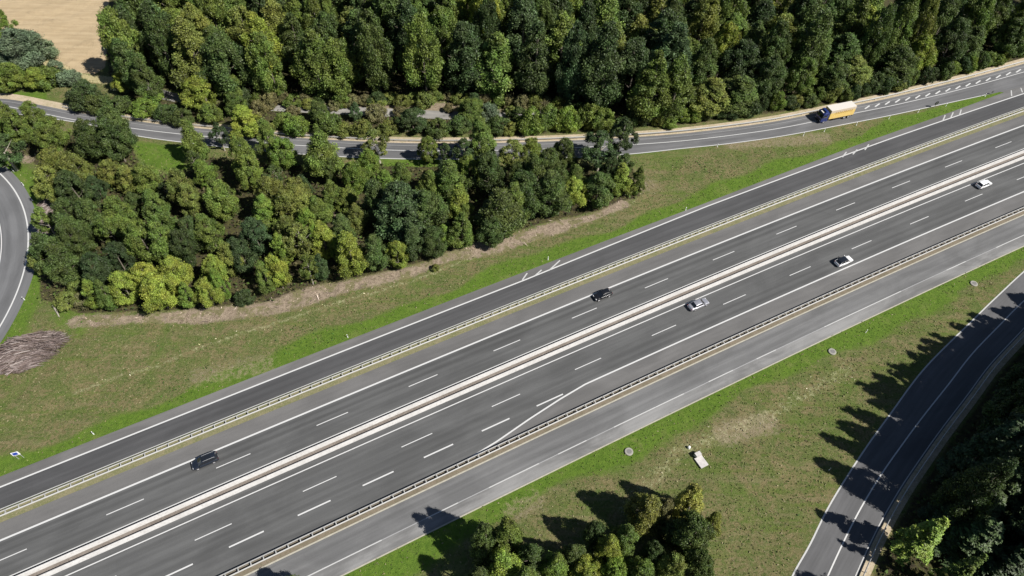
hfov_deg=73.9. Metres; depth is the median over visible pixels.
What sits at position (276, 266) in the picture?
broadleaf tree
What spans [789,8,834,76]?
broadleaf tree
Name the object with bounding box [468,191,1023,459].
road marking
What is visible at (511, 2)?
broadleaf tree
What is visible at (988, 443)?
conifer tree
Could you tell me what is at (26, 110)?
broadleaf tree
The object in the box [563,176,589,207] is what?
broadleaf tree
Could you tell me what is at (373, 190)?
broadleaf tree
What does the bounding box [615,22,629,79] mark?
broadleaf tree
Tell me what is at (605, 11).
broadleaf tree
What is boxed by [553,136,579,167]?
broadleaf tree
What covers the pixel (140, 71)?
broadleaf tree
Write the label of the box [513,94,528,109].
bush
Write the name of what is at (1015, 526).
conifer tree
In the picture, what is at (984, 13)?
broadleaf tree
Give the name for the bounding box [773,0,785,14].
broadleaf tree
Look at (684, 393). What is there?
road marking
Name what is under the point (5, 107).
broadleaf tree
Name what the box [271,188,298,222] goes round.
broadleaf tree
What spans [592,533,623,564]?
broadleaf tree
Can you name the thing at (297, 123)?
bush
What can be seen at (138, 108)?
bush
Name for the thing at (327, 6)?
broadleaf tree
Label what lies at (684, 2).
broadleaf tree
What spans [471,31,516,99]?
broadleaf tree
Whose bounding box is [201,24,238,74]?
broadleaf tree
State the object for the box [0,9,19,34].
broadleaf tree
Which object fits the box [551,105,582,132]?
bush
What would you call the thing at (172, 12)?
broadleaf tree
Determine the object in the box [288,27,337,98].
broadleaf tree
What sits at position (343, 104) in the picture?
bush
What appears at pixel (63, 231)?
broadleaf tree
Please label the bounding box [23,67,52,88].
broadleaf tree
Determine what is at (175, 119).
bush
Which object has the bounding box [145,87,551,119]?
gravel track
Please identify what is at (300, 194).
broadleaf tree
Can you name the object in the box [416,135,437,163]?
broadleaf tree
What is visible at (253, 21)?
broadleaf tree
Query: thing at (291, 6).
broadleaf tree
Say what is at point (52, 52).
bush
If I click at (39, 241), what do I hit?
broadleaf tree
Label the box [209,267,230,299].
broadleaf tree
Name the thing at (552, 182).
broadleaf tree
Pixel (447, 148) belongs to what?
broadleaf tree
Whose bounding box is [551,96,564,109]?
bush
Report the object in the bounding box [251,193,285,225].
broadleaf tree
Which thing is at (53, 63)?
bush
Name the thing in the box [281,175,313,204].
broadleaf tree
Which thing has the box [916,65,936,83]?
bush
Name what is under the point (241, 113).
broadleaf tree
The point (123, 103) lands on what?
bush
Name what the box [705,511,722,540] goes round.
broadleaf tree
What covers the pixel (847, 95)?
bush
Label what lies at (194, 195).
broadleaf tree
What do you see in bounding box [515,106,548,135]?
bush
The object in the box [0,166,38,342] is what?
loop road
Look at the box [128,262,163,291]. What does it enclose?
broadleaf tree
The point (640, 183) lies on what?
broadleaf tree
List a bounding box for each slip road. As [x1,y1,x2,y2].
[0,94,1023,508]
[247,215,1023,575]
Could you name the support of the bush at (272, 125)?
on the ground at (68, 28)
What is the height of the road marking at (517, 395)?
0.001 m
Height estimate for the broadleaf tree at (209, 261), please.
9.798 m
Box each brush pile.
[0,329,71,374]
[37,198,54,235]
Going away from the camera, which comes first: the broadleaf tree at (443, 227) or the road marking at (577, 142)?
the broadleaf tree at (443, 227)
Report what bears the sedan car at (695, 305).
on the carriageway
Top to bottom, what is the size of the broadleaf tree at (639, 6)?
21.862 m
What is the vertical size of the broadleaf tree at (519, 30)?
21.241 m
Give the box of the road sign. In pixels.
[10,451,22,458]
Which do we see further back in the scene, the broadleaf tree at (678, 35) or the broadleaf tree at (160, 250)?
the broadleaf tree at (678, 35)
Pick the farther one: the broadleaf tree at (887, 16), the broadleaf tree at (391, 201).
the broadleaf tree at (887, 16)
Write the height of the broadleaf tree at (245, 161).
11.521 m
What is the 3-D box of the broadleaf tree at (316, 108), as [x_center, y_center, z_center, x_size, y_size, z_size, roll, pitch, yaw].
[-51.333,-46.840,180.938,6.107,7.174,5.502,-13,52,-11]
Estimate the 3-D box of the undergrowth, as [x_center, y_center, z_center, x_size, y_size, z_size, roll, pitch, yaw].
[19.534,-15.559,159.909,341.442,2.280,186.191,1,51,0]
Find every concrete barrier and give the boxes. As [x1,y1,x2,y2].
[16,150,1023,575]
[39,156,1023,575]
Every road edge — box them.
[0,107,1022,509]
[341,246,1023,575]
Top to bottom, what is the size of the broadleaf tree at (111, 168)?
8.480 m
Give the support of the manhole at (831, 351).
on the ground at (68, 28)
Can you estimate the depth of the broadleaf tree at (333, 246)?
146.23 m
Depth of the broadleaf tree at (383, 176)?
160.81 m
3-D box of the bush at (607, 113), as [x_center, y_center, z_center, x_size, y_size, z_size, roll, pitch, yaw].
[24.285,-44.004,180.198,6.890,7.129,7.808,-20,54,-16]
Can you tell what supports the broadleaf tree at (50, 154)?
on the ground at (68, 28)
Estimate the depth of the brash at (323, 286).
146.72 m
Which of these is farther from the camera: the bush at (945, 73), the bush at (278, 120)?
the bush at (945, 73)
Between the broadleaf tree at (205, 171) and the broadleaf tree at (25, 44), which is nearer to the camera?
the broadleaf tree at (205, 171)
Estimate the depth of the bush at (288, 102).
186.38 m
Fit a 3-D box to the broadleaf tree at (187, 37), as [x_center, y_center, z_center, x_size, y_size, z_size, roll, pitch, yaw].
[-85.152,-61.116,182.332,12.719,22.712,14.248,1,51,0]
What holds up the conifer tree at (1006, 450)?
on the ground at (68, 28)
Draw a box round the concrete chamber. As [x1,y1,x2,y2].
[693,451,708,468]
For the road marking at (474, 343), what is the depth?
137.33 m
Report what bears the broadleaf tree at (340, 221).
on the ground at (68, 28)
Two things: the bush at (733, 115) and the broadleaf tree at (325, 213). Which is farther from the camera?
the bush at (733, 115)
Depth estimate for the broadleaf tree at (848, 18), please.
195.22 m
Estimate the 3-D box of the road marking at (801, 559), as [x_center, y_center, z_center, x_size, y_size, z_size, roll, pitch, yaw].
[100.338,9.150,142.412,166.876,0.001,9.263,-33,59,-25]
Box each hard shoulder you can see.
[0,115,1023,538]
[225,192,1023,574]
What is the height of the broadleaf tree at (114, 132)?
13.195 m
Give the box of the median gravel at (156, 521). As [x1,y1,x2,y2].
[28,153,1023,575]
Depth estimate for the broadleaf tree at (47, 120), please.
171.04 m
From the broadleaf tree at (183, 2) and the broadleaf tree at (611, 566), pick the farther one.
the broadleaf tree at (183, 2)
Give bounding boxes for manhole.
[625,448,632,455]
[828,348,835,354]
[970,281,977,285]
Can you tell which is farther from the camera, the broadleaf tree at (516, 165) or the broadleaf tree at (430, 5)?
the broadleaf tree at (430, 5)
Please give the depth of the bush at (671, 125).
182.10 m
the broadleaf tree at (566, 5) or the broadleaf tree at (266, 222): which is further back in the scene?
the broadleaf tree at (566, 5)
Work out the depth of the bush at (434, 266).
150.27 m
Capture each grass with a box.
[3,106,1021,575]
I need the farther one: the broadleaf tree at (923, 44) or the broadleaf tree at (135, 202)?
the broadleaf tree at (923, 44)
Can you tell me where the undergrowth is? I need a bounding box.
[0,5,1023,575]
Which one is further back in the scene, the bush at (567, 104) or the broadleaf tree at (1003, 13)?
the broadleaf tree at (1003, 13)
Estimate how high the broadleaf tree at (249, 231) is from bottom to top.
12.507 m
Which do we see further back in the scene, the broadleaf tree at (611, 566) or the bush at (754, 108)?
the bush at (754, 108)
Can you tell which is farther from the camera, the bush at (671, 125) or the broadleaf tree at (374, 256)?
the bush at (671, 125)
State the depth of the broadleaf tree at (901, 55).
191.87 m
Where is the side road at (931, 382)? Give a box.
[794,273,1023,575]
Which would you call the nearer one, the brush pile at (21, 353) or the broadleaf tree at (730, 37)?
the brush pile at (21, 353)
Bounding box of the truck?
[815,101,856,122]
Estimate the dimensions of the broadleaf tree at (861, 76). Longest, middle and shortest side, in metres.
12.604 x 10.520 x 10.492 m
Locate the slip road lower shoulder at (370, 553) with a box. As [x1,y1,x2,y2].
[311,236,1023,575]
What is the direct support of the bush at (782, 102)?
on the ground at (68, 28)
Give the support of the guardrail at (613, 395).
on the verge strip at (426, 486)
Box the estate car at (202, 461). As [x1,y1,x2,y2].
[191,451,218,470]
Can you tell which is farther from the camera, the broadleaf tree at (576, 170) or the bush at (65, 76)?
the bush at (65, 76)
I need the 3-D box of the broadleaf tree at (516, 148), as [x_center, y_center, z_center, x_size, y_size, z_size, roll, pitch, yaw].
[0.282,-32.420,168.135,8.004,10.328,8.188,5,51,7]
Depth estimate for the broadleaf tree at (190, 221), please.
146.80 m
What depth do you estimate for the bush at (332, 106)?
185.79 m
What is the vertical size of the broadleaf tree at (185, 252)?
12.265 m
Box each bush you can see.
[31,39,60,58]
[34,65,62,90]
[46,59,65,70]
[52,291,79,311]
[55,68,81,86]
[64,83,104,111]
[66,279,81,296]
[70,289,91,309]
[72,78,96,96]
[83,91,110,115]
[103,95,132,115]
[110,78,132,93]
[126,97,157,118]
[142,89,163,106]
[151,104,177,123]
[169,107,195,127]
[197,102,223,124]
[216,97,226,107]
[233,288,254,306]
[239,87,252,107]
[249,90,266,101]
[250,99,267,115]
[255,121,275,137]
[259,90,278,111]
[273,112,290,129]
[276,92,288,103]
[282,93,302,107]
[282,114,310,137]
[285,105,300,116]
[295,91,313,102]
[300,98,313,109]
[311,93,324,103]
[311,111,342,134]
[324,91,337,101]
[328,99,341,111]
[332,92,350,108]
[337,121,353,138]
[342,97,352,107]
[344,93,358,106]
[351,118,372,138]
[358,94,369,106]
[364,103,387,123]
[366,91,386,104]
[367,96,385,105]
[377,119,398,135]
[381,91,397,104]
[391,106,405,116]
[393,94,410,107]
[403,91,421,105]
[416,90,436,109]
[424,116,448,139]
[431,264,438,271]
[433,89,443,101]
[442,89,454,100]
[443,103,453,112]
[447,114,471,134]
[450,91,469,104]
[469,92,479,99]
[479,93,493,104]
[481,102,499,123]
[487,114,510,135]
[488,92,507,108]
[502,93,514,108]
[504,121,517,136]
[505,105,515,115]
[508,106,525,122]
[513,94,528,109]
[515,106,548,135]
[527,92,543,109]
[537,103,561,131]
[538,96,553,109]
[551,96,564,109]
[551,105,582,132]
[563,102,575,115]
[573,101,586,114]
[577,103,604,130]
[589,107,614,132]
[612,116,632,135]
[625,109,640,127]
[637,112,646,125]
[651,115,665,126]
[662,116,677,130]
[677,107,690,122]
[686,107,704,122]
[698,102,712,121]
[714,103,726,118]
[722,111,737,119]
[737,104,747,117]
[746,99,761,118]
[758,96,769,113]
[769,90,787,110]
[784,94,800,109]
[789,94,804,110]
[803,93,819,107]
[812,86,826,102]
[825,84,843,103]
[839,88,854,101]
[851,84,862,99]
[861,75,875,96]
[867,71,885,93]
[879,76,895,94]
[890,76,906,91]
[902,75,911,89]
[910,66,920,85]
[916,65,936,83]
[927,67,940,78]
[938,61,955,80]
[944,60,961,75]
[958,56,972,73]
[961,54,978,73]
[975,51,991,70]
[987,51,997,67]
[993,53,1007,66]
[999,45,1012,60]
[1011,40,1023,57]
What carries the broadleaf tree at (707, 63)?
on the ground at (68, 28)
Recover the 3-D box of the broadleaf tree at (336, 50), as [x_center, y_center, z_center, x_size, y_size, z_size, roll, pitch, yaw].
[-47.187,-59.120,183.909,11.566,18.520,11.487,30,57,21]
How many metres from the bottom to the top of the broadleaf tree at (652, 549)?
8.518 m
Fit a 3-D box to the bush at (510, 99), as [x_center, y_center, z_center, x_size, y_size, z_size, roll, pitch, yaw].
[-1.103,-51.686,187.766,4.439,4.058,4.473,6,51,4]
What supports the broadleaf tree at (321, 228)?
on the ground at (68, 28)
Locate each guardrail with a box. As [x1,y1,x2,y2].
[0,108,1023,516]
[62,61,1023,141]
[219,207,1023,575]
[244,214,1023,575]
[863,335,1023,575]
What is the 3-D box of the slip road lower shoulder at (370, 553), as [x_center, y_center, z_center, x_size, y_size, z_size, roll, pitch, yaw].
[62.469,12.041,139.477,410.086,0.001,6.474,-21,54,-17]
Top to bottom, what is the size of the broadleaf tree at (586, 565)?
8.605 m
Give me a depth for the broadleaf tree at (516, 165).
158.50 m
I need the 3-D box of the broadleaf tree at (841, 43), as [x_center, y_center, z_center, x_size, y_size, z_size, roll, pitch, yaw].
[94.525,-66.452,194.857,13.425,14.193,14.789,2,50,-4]
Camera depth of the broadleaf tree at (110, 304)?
138.64 m
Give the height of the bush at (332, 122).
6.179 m
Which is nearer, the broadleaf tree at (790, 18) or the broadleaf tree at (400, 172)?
the broadleaf tree at (400, 172)
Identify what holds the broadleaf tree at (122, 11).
on the ground at (68, 28)
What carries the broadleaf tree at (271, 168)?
on the ground at (68, 28)
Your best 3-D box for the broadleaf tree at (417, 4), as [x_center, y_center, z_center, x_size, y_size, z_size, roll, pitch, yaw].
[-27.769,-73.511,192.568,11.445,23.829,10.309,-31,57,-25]
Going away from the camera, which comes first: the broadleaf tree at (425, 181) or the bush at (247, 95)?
the broadleaf tree at (425, 181)
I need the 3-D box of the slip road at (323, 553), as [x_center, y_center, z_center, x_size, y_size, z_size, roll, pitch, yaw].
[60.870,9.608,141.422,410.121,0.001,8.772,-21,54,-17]
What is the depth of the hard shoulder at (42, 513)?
138.37 m
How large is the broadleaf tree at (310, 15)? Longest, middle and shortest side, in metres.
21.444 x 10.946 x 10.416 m
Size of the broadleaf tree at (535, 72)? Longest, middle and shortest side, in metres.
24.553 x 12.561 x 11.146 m
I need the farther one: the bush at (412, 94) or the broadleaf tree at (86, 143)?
the bush at (412, 94)
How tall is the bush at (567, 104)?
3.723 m
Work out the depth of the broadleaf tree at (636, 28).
188.72 m
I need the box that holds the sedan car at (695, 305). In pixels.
[687,298,708,310]
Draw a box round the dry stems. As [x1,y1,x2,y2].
[129,217,852,512]
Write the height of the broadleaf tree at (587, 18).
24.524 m
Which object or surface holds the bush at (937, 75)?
on the ground at (68, 28)
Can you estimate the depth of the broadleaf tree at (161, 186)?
159.70 m
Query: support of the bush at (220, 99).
on the ground at (68, 28)
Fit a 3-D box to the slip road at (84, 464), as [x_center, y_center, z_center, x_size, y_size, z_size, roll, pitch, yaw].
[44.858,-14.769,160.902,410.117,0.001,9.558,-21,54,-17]
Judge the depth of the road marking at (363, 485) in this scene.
119.93 m
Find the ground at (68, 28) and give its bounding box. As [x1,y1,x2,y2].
[0,0,1023,575]
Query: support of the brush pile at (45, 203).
on the ground at (68, 28)
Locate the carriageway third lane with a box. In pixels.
[170,388,576,575]
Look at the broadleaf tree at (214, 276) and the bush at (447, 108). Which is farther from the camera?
the bush at (447, 108)
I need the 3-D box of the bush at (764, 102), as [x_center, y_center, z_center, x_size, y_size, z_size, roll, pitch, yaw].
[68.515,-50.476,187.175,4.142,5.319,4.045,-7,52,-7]
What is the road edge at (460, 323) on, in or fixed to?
on the verge strip at (302, 395)
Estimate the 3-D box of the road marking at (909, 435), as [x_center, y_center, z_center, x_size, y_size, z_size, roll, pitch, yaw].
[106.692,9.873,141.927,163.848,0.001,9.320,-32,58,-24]
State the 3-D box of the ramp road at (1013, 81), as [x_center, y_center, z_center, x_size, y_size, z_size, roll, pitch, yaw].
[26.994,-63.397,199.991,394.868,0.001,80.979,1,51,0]
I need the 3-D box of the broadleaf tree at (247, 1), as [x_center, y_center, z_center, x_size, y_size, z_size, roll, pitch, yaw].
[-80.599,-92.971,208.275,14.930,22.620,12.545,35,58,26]
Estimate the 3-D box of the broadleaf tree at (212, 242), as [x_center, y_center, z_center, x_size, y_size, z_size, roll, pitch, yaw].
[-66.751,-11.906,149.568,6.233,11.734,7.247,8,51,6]
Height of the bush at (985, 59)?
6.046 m
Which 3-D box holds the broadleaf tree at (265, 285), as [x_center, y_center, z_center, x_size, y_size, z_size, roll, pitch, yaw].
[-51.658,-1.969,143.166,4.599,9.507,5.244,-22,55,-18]
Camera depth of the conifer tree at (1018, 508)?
112.13 m
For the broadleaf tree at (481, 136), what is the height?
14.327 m
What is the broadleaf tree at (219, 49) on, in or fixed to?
on the ground at (68, 28)
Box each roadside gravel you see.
[0,58,1023,142]
[858,331,1023,575]
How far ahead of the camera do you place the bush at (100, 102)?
182.93 m
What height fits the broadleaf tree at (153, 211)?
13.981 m
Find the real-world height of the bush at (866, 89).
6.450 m
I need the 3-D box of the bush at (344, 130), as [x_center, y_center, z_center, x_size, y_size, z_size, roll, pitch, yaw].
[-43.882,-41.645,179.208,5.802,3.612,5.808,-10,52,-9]
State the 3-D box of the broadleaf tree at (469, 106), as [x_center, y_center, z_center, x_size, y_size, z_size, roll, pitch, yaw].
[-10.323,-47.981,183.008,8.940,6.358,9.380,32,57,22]
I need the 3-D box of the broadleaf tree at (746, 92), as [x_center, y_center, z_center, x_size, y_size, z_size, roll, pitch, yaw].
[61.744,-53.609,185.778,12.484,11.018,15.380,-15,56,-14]
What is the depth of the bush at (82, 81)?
187.88 m
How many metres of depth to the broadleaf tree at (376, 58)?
178.26 m
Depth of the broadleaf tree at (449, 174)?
158.80 m
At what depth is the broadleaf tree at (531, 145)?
167.49 m
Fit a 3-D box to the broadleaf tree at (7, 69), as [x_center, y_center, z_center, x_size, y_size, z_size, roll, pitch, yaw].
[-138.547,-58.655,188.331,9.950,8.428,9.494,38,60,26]
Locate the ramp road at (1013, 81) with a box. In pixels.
[0,64,1023,159]
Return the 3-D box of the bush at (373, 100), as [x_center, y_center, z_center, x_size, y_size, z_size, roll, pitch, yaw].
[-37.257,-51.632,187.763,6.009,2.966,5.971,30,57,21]
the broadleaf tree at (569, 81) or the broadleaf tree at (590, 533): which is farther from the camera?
the broadleaf tree at (569, 81)
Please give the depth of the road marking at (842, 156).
178.24 m
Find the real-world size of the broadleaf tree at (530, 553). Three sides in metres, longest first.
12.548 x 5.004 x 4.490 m
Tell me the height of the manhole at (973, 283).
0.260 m
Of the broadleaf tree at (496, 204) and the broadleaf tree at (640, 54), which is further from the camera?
the broadleaf tree at (640, 54)
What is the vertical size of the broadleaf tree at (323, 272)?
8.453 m
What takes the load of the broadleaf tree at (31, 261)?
on the ground at (68, 28)
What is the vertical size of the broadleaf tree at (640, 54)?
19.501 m
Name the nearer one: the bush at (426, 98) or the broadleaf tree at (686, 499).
the broadleaf tree at (686, 499)
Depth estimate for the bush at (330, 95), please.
187.21 m
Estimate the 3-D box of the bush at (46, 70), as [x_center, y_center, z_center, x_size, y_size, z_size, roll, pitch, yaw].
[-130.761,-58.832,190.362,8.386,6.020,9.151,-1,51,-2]
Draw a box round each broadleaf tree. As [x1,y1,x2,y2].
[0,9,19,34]
[0,27,47,70]
[0,62,33,91]
[0,100,20,136]
[0,133,26,170]
[1,111,33,145]
[18,100,49,130]
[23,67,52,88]
[26,253,47,274]
[27,232,65,271]
[30,206,56,234]
[31,121,64,152]
[32,164,64,202]
[35,145,68,185]
[37,115,71,145]
[42,243,82,284]
[50,196,84,234]
[52,169,93,207]
[53,212,98,252]
[54,150,94,187]
[54,222,89,263]
[72,117,108,161]
[74,196,112,239]
[80,251,114,285]
[81,278,107,308]
[82,272,108,296]
[83,175,109,199]
[93,118,138,161]
[93,215,126,246]
[93,279,117,310]
[95,105,131,146]
[96,6,145,69]
[96,159,128,185]
[102,194,137,231]
[102,241,135,273]
[107,270,140,305]
[110,37,152,92]
[110,69,131,92]
[113,0,160,44]
[115,3,149,59]
[115,164,143,194]
[119,218,157,262]
[122,191,144,217]
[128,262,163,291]
[129,56,164,100]
[131,162,163,192]
[138,0,175,64]
[139,271,183,312]
[141,188,170,219]
[142,15,188,81]
[143,203,180,242]
[147,219,181,263]
[152,0,182,10]
[157,181,176,202]
[158,254,193,294]
[162,7,180,39]
[165,167,193,206]
[168,16,215,90]
[168,228,196,267]
[176,183,203,216]
[177,281,198,307]
[178,2,214,57]
[178,215,208,252]
[179,0,193,9]
[179,75,218,109]
[179,118,210,159]
[184,150,202,167]
[191,276,224,307]
[192,158,219,187]
[193,0,238,41]
[193,213,225,253]
[194,30,257,93]
[199,253,228,285]
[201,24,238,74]
[201,178,239,220]
[207,121,228,150]
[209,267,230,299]
[210,0,249,44]
[214,74,245,101]
[216,241,244,276]
[223,91,247,114]
[225,4,251,48]
[227,136,257,177]
[227,237,258,273]
[229,104,261,138]
[234,153,263,189]
[239,11,287,80]
[239,215,271,255]
[243,29,286,95]
[244,0,259,8]
[247,0,284,15]
[248,0,278,17]
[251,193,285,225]
[252,118,280,155]
[253,176,286,216]
[255,260,276,294]
[260,0,302,68]
[261,219,275,236]
[262,164,284,183]
[264,254,292,288]
[266,137,298,168]
[267,231,296,264]
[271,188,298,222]
[273,214,302,250]
[274,0,305,24]
[279,12,308,76]
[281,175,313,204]
[281,221,313,258]
[284,0,305,29]
[287,185,320,218]
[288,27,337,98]
[296,207,315,236]
[297,173,313,194]
[298,253,318,283]
[300,0,324,33]
[301,130,344,177]
[303,0,339,19]
[305,195,332,223]
[308,100,330,122]
[309,219,335,259]
[310,253,329,280]
[311,9,342,70]
[319,37,363,95]
[320,0,344,16]
[321,156,338,183]
[321,179,343,211]
[329,235,349,263]
[332,212,356,239]
[333,0,365,13]
[333,185,359,212]
[335,230,368,278]
[337,5,356,45]
[340,6,376,82]
[341,160,369,194]
[346,202,367,233]
[348,0,379,16]
[348,101,362,120]
[355,7,396,91]
[358,147,379,177]
[360,177,393,226]
[360,233,389,270]
[361,128,390,163]
[365,0,398,37]
[371,0,400,63]
[372,180,432,243]
[374,168,392,189]
[385,240,409,268]
[388,0,429,71]
[391,161,411,182]
[394,0,429,54]
[395,9,444,90]
[395,106,427,133]
[403,222,425,261]
[414,169,444,195]
[415,188,449,238]
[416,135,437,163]
[417,0,442,20]
[423,4,459,77]
[423,225,448,259]
[431,159,472,199]
[435,224,450,246]
[436,142,452,159]
[436,159,443,173]
[439,0,465,49]
[441,20,492,97]
[445,182,474,218]
[446,210,475,247]
[452,137,474,160]
[455,0,473,34]
[456,203,473,224]
[457,98,488,122]
[457,154,479,183]
[465,561,489,575]
[467,0,500,39]
[468,115,497,160]
[468,521,503,568]
[470,150,508,194]
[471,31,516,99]
[472,0,502,58]
[473,186,527,239]
[475,216,504,247]
[479,0,509,32]
[487,542,522,575]
[493,515,522,556]
[498,139,525,168]
[502,8,511,35]
[502,181,530,224]
[504,0,540,79]
[504,22,538,52]
[507,0,513,22]
[507,160,525,189]
[511,169,544,218]
[512,20,553,95]
[514,565,541,575]
[516,542,543,571]
[519,137,541,160]
[520,152,548,195]
[524,0,556,41]
[534,169,572,216]
[537,550,571,575]
[539,147,561,169]
[544,0,574,34]
[544,9,582,84]
[548,164,568,192]
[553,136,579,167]
[554,0,582,21]
[555,20,592,101]
[556,544,586,569]
[563,164,585,191]
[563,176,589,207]
[567,553,602,575]
[573,0,597,19]
[573,36,618,94]
[575,0,597,46]
[577,20,627,108]
[581,130,618,172]
[582,520,605,552]
[583,171,615,208]
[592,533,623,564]
[594,0,626,31]
[599,0,621,26]
[599,156,619,188]
[599,554,629,575]
[609,116,639,157]
[610,163,637,195]
[610,523,639,558]
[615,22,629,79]
[616,37,651,100]
[617,153,634,173]
[618,0,651,36]
[623,491,664,536]
[624,13,656,70]
[625,49,672,124]
[625,556,654,575]
[627,165,645,194]
[636,7,680,75]
[640,539,665,565]
[644,0,665,26]
[649,21,693,96]
[650,52,697,122]
[654,0,691,37]
[654,551,687,575]
[657,497,673,525]
[665,0,688,14]
[665,508,716,561]
[672,482,704,527]
[682,0,704,39]
[684,547,715,575]
[687,0,721,43]
[687,37,701,72]
[690,36,720,87]
[690,77,733,117]
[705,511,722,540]
[709,21,741,76]
[713,75,760,115]
[716,38,762,85]
[717,0,750,29]
[717,11,750,49]
[740,0,777,37]
[742,20,767,69]
[746,0,772,19]
[752,53,788,97]
[754,17,792,80]
[763,12,798,58]
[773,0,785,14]
[773,0,794,20]
[777,0,817,36]
[784,57,818,94]
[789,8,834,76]
[793,3,826,48]
[816,0,837,19]
[817,59,853,94]
[819,32,862,75]
[828,0,854,21]
[830,0,870,58]
[830,54,874,91]
[838,0,886,28]
[843,5,882,52]
[858,1,897,69]
[870,43,921,86]
[875,0,920,68]
[881,1,919,44]
[894,0,924,27]
[899,0,940,49]
[909,34,937,70]
[913,0,940,39]
[916,0,962,49]
[919,0,968,24]
[928,17,971,67]
[928,457,1018,524]
[946,25,985,60]
[959,0,996,24]
[967,0,997,38]
[976,389,1023,437]
[981,378,1023,420]
[984,0,1014,41]
[989,17,1023,57]
[996,359,1023,388]
[1000,1,1023,23]
[1000,10,1023,46]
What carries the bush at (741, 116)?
on the ground at (68, 28)
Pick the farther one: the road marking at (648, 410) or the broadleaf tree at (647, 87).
the broadleaf tree at (647, 87)
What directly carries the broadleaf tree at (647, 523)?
on the ground at (68, 28)
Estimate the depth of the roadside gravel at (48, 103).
185.24 m
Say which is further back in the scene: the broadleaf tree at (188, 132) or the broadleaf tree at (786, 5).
the broadleaf tree at (786, 5)
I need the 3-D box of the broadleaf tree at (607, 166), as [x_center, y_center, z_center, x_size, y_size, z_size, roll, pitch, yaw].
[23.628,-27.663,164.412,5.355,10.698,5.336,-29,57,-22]
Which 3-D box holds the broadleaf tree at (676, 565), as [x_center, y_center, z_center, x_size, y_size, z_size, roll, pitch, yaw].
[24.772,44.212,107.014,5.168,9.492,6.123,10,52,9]
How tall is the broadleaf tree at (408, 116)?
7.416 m
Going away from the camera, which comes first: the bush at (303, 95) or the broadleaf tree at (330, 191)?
the broadleaf tree at (330, 191)
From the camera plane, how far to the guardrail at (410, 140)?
182.80 m
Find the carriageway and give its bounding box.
[0,126,1023,575]
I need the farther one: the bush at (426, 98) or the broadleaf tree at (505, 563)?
the bush at (426, 98)
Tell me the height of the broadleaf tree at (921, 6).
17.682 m
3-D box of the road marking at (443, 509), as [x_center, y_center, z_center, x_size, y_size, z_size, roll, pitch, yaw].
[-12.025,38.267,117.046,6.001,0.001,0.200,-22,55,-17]
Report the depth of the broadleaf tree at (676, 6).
187.87 m
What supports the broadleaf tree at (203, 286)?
on the ground at (68, 28)
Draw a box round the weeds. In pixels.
[8,67,954,543]
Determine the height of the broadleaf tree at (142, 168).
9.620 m
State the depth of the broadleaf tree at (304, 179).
159.27 m
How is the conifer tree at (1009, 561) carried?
on the ground at (68, 28)
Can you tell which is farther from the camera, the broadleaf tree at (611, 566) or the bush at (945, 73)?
the bush at (945, 73)
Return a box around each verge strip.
[0,109,1023,522]
[224,208,1023,575]
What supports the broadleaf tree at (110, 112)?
on the ground at (68, 28)
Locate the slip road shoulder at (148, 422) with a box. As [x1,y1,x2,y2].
[0,86,1023,485]
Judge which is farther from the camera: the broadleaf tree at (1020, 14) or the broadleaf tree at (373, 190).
the broadleaf tree at (1020, 14)
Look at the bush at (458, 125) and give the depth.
179.06 m
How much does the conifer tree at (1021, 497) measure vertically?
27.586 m
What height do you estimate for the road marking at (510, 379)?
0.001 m
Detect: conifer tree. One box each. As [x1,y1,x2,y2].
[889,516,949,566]
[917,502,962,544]
[926,553,988,575]
[932,515,1005,569]
[934,440,1023,502]
[936,417,1023,475]
[956,490,1007,521]
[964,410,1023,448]
[965,545,1023,575]
[999,443,1023,521]
[999,510,1023,552]
[1005,499,1023,542]
[1008,436,1023,501]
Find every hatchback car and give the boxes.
[592,288,612,301]
[834,255,852,266]
[975,179,991,188]
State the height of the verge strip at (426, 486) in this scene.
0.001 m
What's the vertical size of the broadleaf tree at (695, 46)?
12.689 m
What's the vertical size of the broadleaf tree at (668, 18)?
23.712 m
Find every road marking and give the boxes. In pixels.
[0,93,1023,487]
[0,125,1023,540]
[0,142,1009,560]
[0,173,28,326]
[0,226,1,259]
[5,66,1023,145]
[10,148,1023,575]
[12,72,1022,150]
[19,95,983,158]
[66,163,1023,575]
[166,394,562,575]
[195,177,1022,540]
[308,540,381,575]
[382,248,994,539]
[426,502,457,518]
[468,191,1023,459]
[489,463,538,487]
[522,88,1022,279]
[558,440,586,454]
[614,393,683,426]
[792,271,1023,575]
[824,291,900,326]
[827,300,1023,575]
[855,328,1023,575]
[865,69,1020,108]
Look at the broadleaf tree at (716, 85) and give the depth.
182.02 m
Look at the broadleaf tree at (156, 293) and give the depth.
137.86 m
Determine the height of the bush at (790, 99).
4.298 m
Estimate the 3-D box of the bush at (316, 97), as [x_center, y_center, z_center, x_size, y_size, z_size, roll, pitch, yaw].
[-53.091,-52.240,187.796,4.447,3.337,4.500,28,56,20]
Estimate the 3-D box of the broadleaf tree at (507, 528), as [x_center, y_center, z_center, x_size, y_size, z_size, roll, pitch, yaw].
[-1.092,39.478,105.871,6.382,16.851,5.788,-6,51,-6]
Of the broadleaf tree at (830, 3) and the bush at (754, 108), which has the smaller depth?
the bush at (754, 108)
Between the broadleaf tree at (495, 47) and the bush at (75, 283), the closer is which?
the bush at (75, 283)

